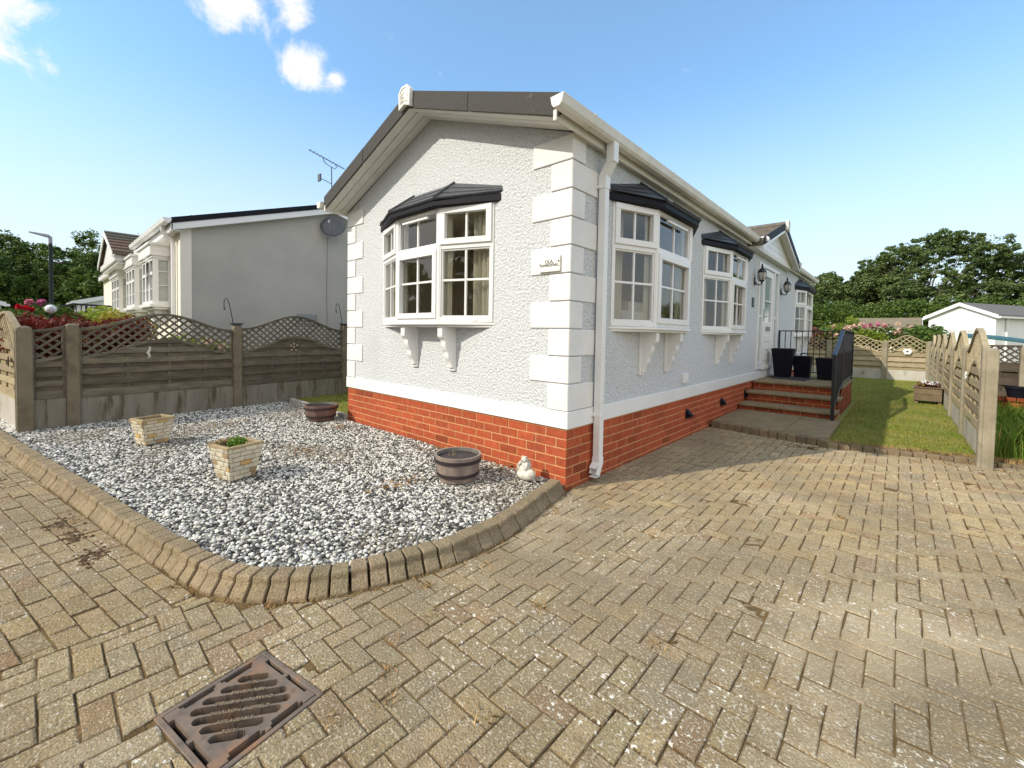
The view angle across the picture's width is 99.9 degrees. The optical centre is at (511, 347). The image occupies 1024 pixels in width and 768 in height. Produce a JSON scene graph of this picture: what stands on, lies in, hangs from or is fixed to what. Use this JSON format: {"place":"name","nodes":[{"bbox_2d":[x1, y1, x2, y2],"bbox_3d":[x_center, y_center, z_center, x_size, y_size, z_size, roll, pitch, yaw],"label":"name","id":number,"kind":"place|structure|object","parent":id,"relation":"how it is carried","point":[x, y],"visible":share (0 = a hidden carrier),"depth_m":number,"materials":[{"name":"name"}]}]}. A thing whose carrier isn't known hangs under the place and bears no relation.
{"place":"outdoors","nodes":[
{"label":"outdoors","id":0,"kind":"place"},
{"bbox_2d":[0,418,16,432],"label":"white gravel","id":1,"kind":"structure","parent":0,"point":[6,426],"depth_m":5.16,"materials":[{"name":"white gravel"}]},
{"bbox_2d":[0,454,197,671],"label":"road","id":2,"kind":"structure","parent":0,"point":[51,616],"depth_m":2.17,"materials":[{"name":"beige brick"}]},
{"bbox_2d":[4,401,562,574],"bbox_3d":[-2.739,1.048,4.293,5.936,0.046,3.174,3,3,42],"label":"gravel","id":3,"kind":"structure","parent":0,"point":[108,445],"depth_m":3.42,"materials":[{"name":"grey gravel"}]},
{"bbox_2d":[129,414,174,444],"bbox_3d":[-3.808,0.866,4.561,0.243,0.271,0.308,2,2,23],"label":"stone planter","id":4,"kind":"object","parent":3,"relation":"on","point":[151,429],"visible":1,"depth_m":4.49,"materials":[{"name":"stone"}]},
{"bbox_2d":[207,436,263,480],"bbox_3d":[-2.302,0.894,3.564,0.333,0.335,0.310,2,2,28],"label":"stone planter","id":5,"kind":"object","parent":3,"relation":"on","point":[236,458],"visible":1,"depth_m":3.49,"materials":[{"name":"stone"}]},
{"bbox_2d":[289,398,347,419],"bbox_3d":[-3.070,0.956,6.743,1.980,0.125,0.055,3,3,42],"label":"lawn edging","id":6,"kind":"object","parent":3,"relation":"on","point":[338,413],"visible":0.29,"depth_m":6.99,"materials":[{"name":"concrete"}]},
{"bbox_2d":[303,402,337,421],"bbox_3d":[-2.624,0.876,5.918,0.441,0.205,0.441,3,3,42],"label":"barrel planter","id":7,"kind":"object","parent":3,"relation":"on","point":[320,411],"visible":1,"depth_m":5.78,"materials":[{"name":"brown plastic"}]},
{"bbox_2d":[214,419,516,497],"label":"leaf litter","id":8,"kind":"object","parent":3,"relation":"on","point":[390,481],"visible":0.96,"depth_m":3.90,"materials":[{"name":"brown plant"}]},
{"bbox_2d":[434,447,481,484],"bbox_3d":[-0.453,0.978,3.602,0.399,0.230,0.399,3,3,42],"label":"barrel planter","id":9,"kind":"object","parent":3,"relation":"on","point":[457,465],"visible":1,"depth_m":3.47,"materials":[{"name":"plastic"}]},
{"bbox_2d":[517,455,535,480],"bbox_3d":[0.127,1.009,3.616,0.185,0.202,0.126,3,3,42],"label":"garden ornament","id":10,"kind":"object","parent":3,"relation":"on","point":[525,472],"visible":1,"depth_m":3.59,"materials":[{"name":"white paint"}]},
{"bbox_2d":[296,392,347,413],"bbox_3d":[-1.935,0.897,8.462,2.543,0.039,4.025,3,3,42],"label":"side lawn grass","id":11,"kind":"structure","parent":0,"point":[331,400],"depth_m":7.52,"materials":[{"name":"green plant"}]},
{"bbox_2d":[0,427,1023,767],"bbox_3d":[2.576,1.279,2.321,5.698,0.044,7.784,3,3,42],"label":"driveway","id":12,"kind":"structure","parent":0,"point":[598,691],"depth_m":1.80,"materials":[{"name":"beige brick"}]},
{"bbox_2d":[153,651,323,767],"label":"drain grate","id":13,"kind":"object","parent":12,"relation":"in","point":[231,719],"visible":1,"depth_m":1.46,"materials":[{"name":"metal"}]},
{"bbox_2d":[14,465,567,607],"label":"kerb weeds","id":14,"kind":"object","parent":12,"relation":"on","point":[307,597],"visible":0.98,"depth_m":2.19,"materials":[{"name":"green plant"}]},
{"bbox_2d":[0,444,813,568],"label":"dirt clumps","id":15,"kind":"object","parent":12,"relation":"on","point":[85,556],"visible":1,"depth_m":2.61,"materials":[{"name":"soil"}]},
{"bbox_2d":[69,460,1013,734],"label":"dry weeds","id":16,"kind":"object","parent":12,"relation":"on","point":[437,618],"visible":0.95,"depth_m":1.86,"materials":[{"name":"plant"}]},
{"bbox_2d":[0,0,1023,322],"label":"sky","id":17,"kind":"structure","parent":0,"point":[866,126],"materials":[{"name":"blue"}]},
{"bbox_2d":[714,409,840,438],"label":"path","id":18,"kind":"structure","parent":0,"point":[823,428],"depth_m":6.20,"materials":[{"name":"grey concrete"}]},
{"bbox_2d":[710,375,975,456],"bbox_3d":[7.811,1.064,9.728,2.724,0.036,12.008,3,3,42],"label":"lawn grass","id":19,"kind":"structure","parent":0,"point":[954,427],"depth_m":6.64,"materials":[{"name":"green plant"}]},
{"bbox_2d":[739,375,853,419],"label":"entrance steps","id":20,"kind":"structure","parent":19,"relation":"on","point":[810,398],"depth_m":7.31,"materials":[{"name":"red brick"}]},
{"bbox_2d":[770,377,812,380],"bbox_3d":[5.492,0.593,8.461,0.727,0.013,0.592,-1,3,-42],"label":"doormat","id":21,"kind":"object","parent":20,"relation":"on","point":[797,378],"visible":0.79,"depth_m":8.35,"materials":[{"name":"rubber"}]},
{"bbox_2d":[771,348,795,377],"bbox_3d":[5.462,0.298,8.672,0.376,0.588,0.376,3,3,42],"label":"flared planter","id":22,"kind":"object","parent":21,"relation":"on","point":[783,359],"visible":0.89,"depth_m":8.56,"materials":[{"name":"black plastic"}]},
{"bbox_2d":[793,355,813,377],"bbox_3d":[5.932,0.378,8.787,0.326,0.438,0.326,3,3,42],"label":"square planter","id":23,"kind":"object","parent":20,"relation":"on","point":[802,366],"visible":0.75,"depth_m":8.68,"materials":[{"name":"black plastic"}]},
{"bbox_2d":[778,329,854,420],"bbox_3d":[5.311,0.365,7.910,1.313,1.425,3.125,3,3,42],"label":"railing","id":24,"kind":"object","parent":20,"relation":"on","point":[842,361],"visible":0.83,"depth_m":7.35,"materials":[{"name":"black metal"}]},
{"bbox_2d":[815,357,832,380],"bbox_3d":[6.139,0.401,8.331,0.416,0.428,0.416,3,3,42],"label":"wide planter","id":25,"kind":"object","parent":20,"relation":"on","point":[824,368],"visible":0.56,"depth_m":8.24,"materials":[{"name":"black plastic"}]},
{"bbox_2d":[830,440,1023,465],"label":"lawn edge weeds","id":26,"kind":"object","parent":19,"relation":"on","point":[1012,461],"visible":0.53,"depth_m":4.78,"materials":[{"name":"green plant"}]},
{"bbox_2d":[913,380,943,404],"bbox_3d":[8.424,0.886,8.722,0.440,0.479,0.470,3,3,42],"label":"timber planter","id":27,"kind":"object","parent":19,"relation":"on","point":[931,391],"visible":1,"depth_m":8.61,"materials":[{"name":"wood"}]},
{"bbox_2d":[967,333,1023,342],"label":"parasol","id":28,"kind":"object","parent":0,"point":[1004,338],"visible":0.48,"depth_m":8.12,"materials":[{"name":"teal fabric"}]},
{"label":"ground","id":29,"kind":"structure","parent":0,"visible":0},
{"bbox_2d":[0,300,10,308],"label":"distant house","id":30,"kind":"structure","parent":29,"relation":"on","point":[3,303],"depth_m":19.94,"materials":[{"name":"white plastic"}]},
{"bbox_2d":[0,251,12,271],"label":"woodland tree","id":31,"kind":"object","parent":29,"relation":"on","point":[4,261],"visible":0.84,"depth_m":21.74,"materials":[{"name":"green plant"}]},
{"bbox_2d":[0,311,20,425],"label":"road fence","id":32,"kind":"object","parent":29,"relation":"on","point":[7,384],"visible":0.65,"depth_m":5.40,"materials":[{"name":"wood"}]},
{"bbox_2d":[0,269,40,312],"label":"woodland tree","id":33,"kind":"object","parent":29,"relation":"on","point":[12,293],"visible":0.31,"depth_m":20.86,"materials":[{"name":"green plant"}]},
{"bbox_2d":[0,304,55,352],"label":"rose bush","id":34,"kind":"object","parent":29,"relation":"on","point":[22,308],"visible":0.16,"depth_m":6.36,"materials":[{"name":"red plant"}]},
{"bbox_2d":[0,229,61,283],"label":"woodland tree","id":35,"kind":"object","parent":29,"relation":"on","point":[17,249],"visible":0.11,"depth_m":23.61,"materials":[{"name":"green plant"}]},
{"bbox_2d":[29,231,53,303],"bbox_3d":[-16.182,-1.715,14.835,0.178,4.469,0.585,3,3,42],"label":"lamp post","id":36,"kind":"object","parent":29,"relation":"on","point":[51,285],"visible":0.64,"depth_m":14.92,"materials":[{"name":"grey metal"}]},
{"bbox_2d":[8,299,83,328],"bbox_3d":[-7.803,0.054,7.232,0.831,1.736,0.925,3,3,42],"label":"rose bush","id":37,"kind":"object","parent":29,"relation":"on","point":[41,305],"visible":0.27,"depth_m":7.13,"materials":[{"name":"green plant"}]},
{"bbox_2d":[44,305,56,319],"bbox_3d":[-6.568,0.180,6.140,0.126,1.592,0.124,3,3,42],"label":"globe sign","id":38,"kind":"object","parent":29,"relation":"on","point":[50,308],"visible":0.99,"depth_m":6.09,"materials":[{"name":"paint"}]},
{"bbox_2d":[0,311,103,358],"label":"red acer","id":39,"kind":"object","parent":29,"relation":"on","point":[37,322],"visible":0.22,"depth_m":5.76,"materials":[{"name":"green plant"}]},
{"bbox_2d":[16,243,100,315],"bbox_3d":[-25.361,-2.643,24.034,4.070,6.379,4.140,3,3,42],"label":"woodland tree","id":40,"kind":"object","parent":29,"relation":"on","point":[66,271],"visible":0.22,"depth_m":23.33,"materials":[{"name":"green plant"}]},
{"bbox_2d":[44,303,111,314],"bbox_3d":[-9.955,-0.109,9.641,0.293,1.821,1.545,2,2,19],"label":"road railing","id":41,"kind":"object","parent":29,"relation":"on","point":[85,305],"visible":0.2,"depth_m":9.91,"materials":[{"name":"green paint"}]},
{"bbox_2d":[54,271,103,315],"bbox_3d":[-22.261,-1.826,23.114,3.186,4.812,4.279,3,3,42],"label":"woodland tree","id":42,"kind":"object","parent":29,"relation":"on","point":[85,287],"visible":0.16,"depth_m":22.20,"materials":[{"name":"green plant"}]},
{"bbox_2d":[66,228,101,272],"bbox_3d":[-26.464,-3.560,27.532,4.759,8.100,5.291,2,2,20],"label":"woodland tree","id":43,"kind":"object","parent":29,"relation":"on","point":[89,257],"visible":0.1,"depth_m":26.38,"materials":[{"name":"green plant"}]},
{"bbox_2d":[65,296,103,314],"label":"distant house","id":44,"kind":"structure","parent":29,"relation":"on","point":[98,300],"depth_m":21.35,"materials":[{"name":"white plastic"}]},
{"bbox_2d":[70,305,117,351],"bbox_3d":[-7.897,0.031,8.236,1.532,1.722,0.973,3,3,42],"label":"lime shrub","id":45,"kind":"object","parent":29,"relation":"on","point":[92,314],"visible":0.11,"depth_m":7.95,"materials":[{"name":"green plant"}]},
{"bbox_2d":[77,315,154,354],"bbox_3d":[-6.003,0.234,6.504,0.892,1.493,1.066,3,3,42],"label":"red acer","id":46,"kind":"object","parent":29,"relation":"on","point":[121,340],"visible":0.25,"depth_m":6.43,"materials":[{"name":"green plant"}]},
{"bbox_2d":[90,308,158,347],"bbox_3d":[-6.471,0.134,7.189,1.038,1.629,0.903,3,3,42],"label":"golden shrub","id":47,"kind":"object","parent":29,"relation":"on","point":[109,314],"visible":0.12,"depth_m":7.12,"materials":[{"name":"yellow plant"}]},
{"bbox_2d":[13,314,347,432],"bbox_3d":[-3.407,0.185,8.228,0.146,1.657,8.027,2,2,35],"label":"garden fence","id":48,"kind":"object","parent":29,"relation":"on","point":[71,385],"visible":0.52,"depth_m":6.06,"materials":[{"name":"wood"}]},
{"bbox_2d":[146,347,150,357],"bbox_3d":[-4.998,0.070,5.907,0.041,0.180,0.077,2,2,23],"label":"fence ornament","id":49,"kind":"object","parent":48,"relation":"attached to","point":[148,353],"visible":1,"depth_m":5.91,"materials":[{"name":"white paint"}]},
{"bbox_2d":[223,298,243,324],"bbox_3d":[-4.395,-0.571,6.793,0.124,0.416,0.279,3,3,42],"label":"hanging hook","id":50,"kind":"object","parent":48,"relation":"attached to","point":[232,323],"visible":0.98,"depth_m":6.77,"materials":[{"name":"black paint"}]},
{"bbox_2d":[336,304,346,324],"bbox_3d":[-3.291,-0.652,8.355,0.124,0.416,0.279,3,3,42],"label":"hanging hook","id":51,"kind":"object","parent":48,"relation":"attached to","point":[341,317],"visible":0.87,"depth_m":8.32,"materials":[{"name":"black paint"}]},
{"bbox_2d":[164,333,229,351],"bbox_3d":[-5.113,0.368,6.990,0.688,1.226,1.037,3,3,42],"label":"rambling rose","id":52,"kind":"object","parent":29,"relation":"on","point":[203,340],"visible":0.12,"depth_m":6.95,"materials":[{"name":"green plant"}]},
{"bbox_2d":[97,205,348,351],"bbox_3d":[-8.540,-1.304,13.289,12.500,4.020,5.997,3,3,42],"label":"neighbour home","id":53,"kind":"object","parent":29,"relation":"on","point":[257,267],"visible":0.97,"depth_m":8.34,"materials":[{"name":"white paint"}]},
{"bbox_2d":[109,270,129,316],"bbox_3d":[-10.555,-1.343,11.562,1.740,1.520,0.320,3,3,42],"label":"bay window","id":54,"kind":"structure","parent":53,"relation":"in","point":[117,278],"depth_m":11.08,"materials":[{"name":"white plastic"}]},
{"bbox_2d":[123,254,147,318],"bbox_3d":[-8.518,-1.257,9.723,1.450,1.540,0.320,3,3,42],"label":"bay window","id":55,"kind":"structure","parent":53,"relation":"in","point":[133,276],"depth_m":9.35,"materials":[{"name":"white plastic"}]},
{"bbox_2d":[127,241,169,326],"bbox_3d":[-6.962,-1.169,8.181,1.350,1.520,0.527,3,3,42],"label":"bay window","id":56,"kind":"structure","parent":53,"relation":"in","point":[154,257],"depth_m":7.94,"materials":[{"name":"white plastic"}]},
{"bbox_2d":[308,149,344,186],"bbox_3d":[-4.086,-3.625,9.514,0.180,1.264,0.814,3,3,42],"label":"tv aerial","id":57,"kind":"object","parent":53,"relation":"on","point":[319,178],"visible":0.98,"depth_m":9.49,"materials":[{"name":"grey metal"}]},
{"bbox_2d":[320,216,345,235],"bbox_3d":[-3.771,-2.571,9.075,0.540,0.443,0.445,3,3,42],"label":"satellite dish","id":58,"kind":"object","parent":53,"relation":"attached to","point":[332,226],"visible":1,"depth_m":9.11,"materials":[{"name":"grey metal"}]},
{"bbox_2d":[0,429,564,603],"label":"kerb","id":59,"kind":"structure","parent":29,"relation":"on","point":[186,562],"depth_m":2.38,"materials":[{"name":"concrete"}]},
{"bbox_2d":[317,84,818,490],"bbox_3d":[3.280,-0.862,9.305,4.241,3.874,13.156,3,3,42],"label":"park home","id":60,"kind":"object","parent":29,"relation":"on","point":[469,325],"visible":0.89,"depth_m":4.38,"materials":[{"name":"white paint"}]},
{"bbox_2d":[380,181,502,370],"bbox_3d":[-0.965,-0.761,4.674,2.141,1.970,0.404,3,3,42],"label":"bay window","id":61,"kind":"structure","parent":60,"relation":"in","point":[441,203],"depth_m":4.36,"materials":[{"name":"white plastic"}]},
{"bbox_2d":[539,255,560,272],"bbox_3d":[0.316,-0.710,3.630,0.220,0.133,0.020,3,3,42],"label":"name plaque","id":62,"kind":"object","parent":60,"relation":"attached to","point":[550,263],"visible":1,"depth_m":3.62,"materials":[{"name":"stone"}]},
{"bbox_2d":[621,301,669,319],"bbox_3d":[1.109,-0.069,5.226,0.900,1.020,1.860,3,3,42],"label":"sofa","id":63,"kind":"object","parent":60,"relation":"in","point":[626,309],"visible":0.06,"depth_m":5.14,"materials":[{"name":"fabric"}]},
{"bbox_2d":[609,182,700,374],"bbox_3d":[1.663,-0.707,4.670,0.404,1.985,2.171,3,3,42],"label":"bay window","id":64,"kind":"structure","parent":60,"relation":"in","point":[669,214],"depth_m":4.28,"materials":[{"name":"white plastic"}]},
{"bbox_2d":[700,230,754,364],"bbox_3d":[3.348,-0.739,6.547,0.389,1.985,2.265,3,3,42],"label":"bay window","id":65,"kind":"structure","parent":60,"relation":"in","point":[732,306],"depth_m":6.20,"materials":[{"name":"white plastic"}]},
{"bbox_2d":[754,263,766,284],"bbox_3d":[4.516,-1.343,7.814,0.200,0.412,0.157,3,3,42],"label":"wall lantern","id":66,"kind":"object","parent":60,"relation":"attached to","point":[761,274],"depth_m":7.77,"materials":[{"name":"black paint"}]},
{"bbox_2d":[755,261,779,369],"bbox_3d":[5.199,-0.610,8.746,0.119,2.055,1.720,3,3,42],"label":"front door","id":67,"kind":"structure","parent":60,"relation":"in","point":[768,291],"depth_m":8.71,"materials":[{"name":"white plastic"}]},
{"bbox_2d":[780,277,790,294],"bbox_3d":[6.070,-1.372,9.536,0.200,0.412,0.157,3,3,42],"label":"wall lantern","id":68,"kind":"object","parent":60,"relation":"attached to","point":[786,285],"depth_m":9.49,"materials":[{"name":"black paint"}]},
{"bbox_2d":[793,279,816,353],"bbox_3d":[7.893,-0.829,11.590,0.374,1.985,2.186,3,3,42],"label":"bay window","id":69,"kind":"structure","parent":60,"relation":"in","point":[805,291],"depth_m":11.16,"materials":[{"name":"white plastic"}]},
{"bbox_2d":[809,327,833,348],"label":"copper shrub","id":70,"kind":"object","parent":29,"relation":"on","point":[816,333],"visible":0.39,"depth_m":15.65,"materials":[{"name":"brown plant"}]},
{"bbox_2d":[811,271,850,327],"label":"oak tree","id":71,"kind":"object","parent":29,"relation":"on","point":[834,287],"visible":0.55,"depth_m":43.25,"materials":[{"name":"green plant"}]},
{"bbox_2d":[825,316,866,344],"bbox_3d":[13.611,-0.176,17.543,1.580,2.276,1.032,3,3,42],"label":"feathery shrub","id":72,"kind":"object","parent":29,"relation":"on","point":[850,320],"visible":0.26,"depth_m":17.41,"materials":[{"name":"green plant"}]},
{"bbox_2d":[711,420,1023,469],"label":"edging","id":73,"kind":"object","parent":29,"relation":"on","point":[798,438],"visible":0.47,"depth_m":5.11,"materials":[{"name":"concrete"}]},
{"bbox_2d":[808,335,931,380],"bbox_3d":[10.808,0.277,15.096,5.622,1.522,0.119,3,3,42],"label":"back fence","id":74,"kind":"object","parent":29,"relation":"on","point":[897,363],"visible":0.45,"depth_m":13.89,"materials":[{"name":"wood"}]},
{"bbox_2d":[903,349,911,354],"bbox_3d":[12.428,0.118,13.522,0.230,0.184,0.040,3,3,42],"label":"fence ornament","id":75,"kind":"object","parent":74,"relation":"attached to","point":[906,353],"visible":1,"depth_m":13.52,"materials":[{"name":"white plastic"}]},
{"bbox_2d":[852,328,888,347],"bbox_3d":[11.892,0.171,14.587,1.365,1.721,0.617,3,3,42],"label":"lime shrub","id":76,"kind":"object","parent":29,"relation":"on","point":[873,335],"visible":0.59,"depth_m":14.37,"materials":[{"name":"green plant"}]},
{"bbox_2d":[840,266,911,317],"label":"oak tree","id":77,"kind":"object","parent":29,"relation":"on","point":[850,297],"visible":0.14,"depth_m":41.97,"materials":[{"name":"green plant"}]},
{"bbox_2d":[812,322,948,352],"bbox_3d":[12.514,0.072,14.802,3.842,1.946,1.181,3,3,42],"label":"rose hedge","id":78,"kind":"object","parent":29,"relation":"on","point":[894,333],"visible":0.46,"depth_m":14.29,"materials":[{"name":"green plant"}]},
{"bbox_2d":[847,318,922,370],"bbox_3d":[16.932,0.036,19.667,2.550,2.820,3.560,3,3,42],"label":"brown bungalow","id":79,"kind":"object","parent":29,"relation":"on","point":[904,322],"visible":0.15,"depth_m":18.86,"materials":[{"name":"white plastic"}]},
{"bbox_2d":[812,295,1023,349],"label":"hedge","id":80,"kind":"object","parent":29,"relation":"on","point":[863,311],"visible":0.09,"depth_m":35.16,"materials":[{"name":"green plant"}]},
{"bbox_2d":[896,324,947,348],"bbox_3d":[14.553,0.091,15.345,1.260,1.919,1.267,1,2,-3],"label":"green shrub","id":81,"kind":"object","parent":29,"relation":"on","point":[936,327],"visible":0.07,"depth_m":15.14,"materials":[{"name":"green plant"}]},
{"bbox_2d":[849,227,1023,317],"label":"oak tree","id":82,"kind":"object","parent":29,"relation":"on","point":[994,283],"visible":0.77,"depth_m":37.52,"materials":[{"name":"green plant"}]},
{"bbox_2d":[928,328,999,468],"bbox_3d":[8.637,0.459,8.563,0.119,1.512,11.192,3,3,42],"label":"side fence","id":83,"kind":"object","parent":29,"relation":"on","point":[951,360],"visible":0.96,"depth_m":5.37,"materials":[{"name":"wood"}]},
{"bbox_2d":[923,302,1023,362],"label":"white house","id":84,"kind":"structure","parent":29,"relation":"on","point":[993,319],"depth_m":24.74,"materials":[{"name":"paint"}]},
{"bbox_2d":[947,329,956,340],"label":"window","id":85,"kind":"structure","parent":84,"relation":"in","point":[949,330],"depth_m":25.63,"materials":[{"name":"white plastic"}]},
{"bbox_2d":[962,329,972,340],"bbox_3d":[26.503,-0.763,25.056,0.036,0.700,0.500,0,2,-18],"label":"window","id":86,"kind":"structure","parent":84,"relation":"in","point":[970,331],"depth_m":24.95,"materials":[{"name":"white plastic"}]},
{"bbox_2d":[969,344,1023,395],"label":"fence","id":87,"kind":"object","parent":29,"relation":"on","point":[1011,374],"visible":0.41,"depth_m":7.34,"materials":[{"name":"wood"}]},
{"bbox_2d":[1018,284,1023,299],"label":"oak tree","id":88,"kind":"object","parent":29,"relation":"on","point":[1022,290],"visible":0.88,"depth_m":34.09,"materials":[{"name":"green plant"}]},
{"label":"meadow soil","id":89,"kind":"structure","parent":0,"visible":0},
{"bbox_2d":[935,381,1023,461],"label":"meadow grass","id":90,"kind":"structure","parent":89,"relation":"on","point":[1007,418],"depth_m":4.77,"materials":[{"name":"green plant"}]},
{"bbox_2d":[973,396,1023,411],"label":"wall","id":91,"kind":"structure","parent":89,"relation":"on","point":[1006,399],"depth_m":6.78,"materials":[{"name":"orange brick"}]},
{"bbox_2d":[1004,386,1023,397],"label":"black pot","id":92,"kind":"object","parent":91,"relation":"on","point":[1015,391],"visible":1,"depth_m":6.74,"materials":[{"name":"plastic"}]},
{"bbox_2d":[996,423,1021,454],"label":"meadow seed heads","id":93,"kind":"object","parent":89,"relation":"on","point":[1007,438],"visible":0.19,"depth_m":4.68,"materials":[{"name":"green plant"}]}
]}

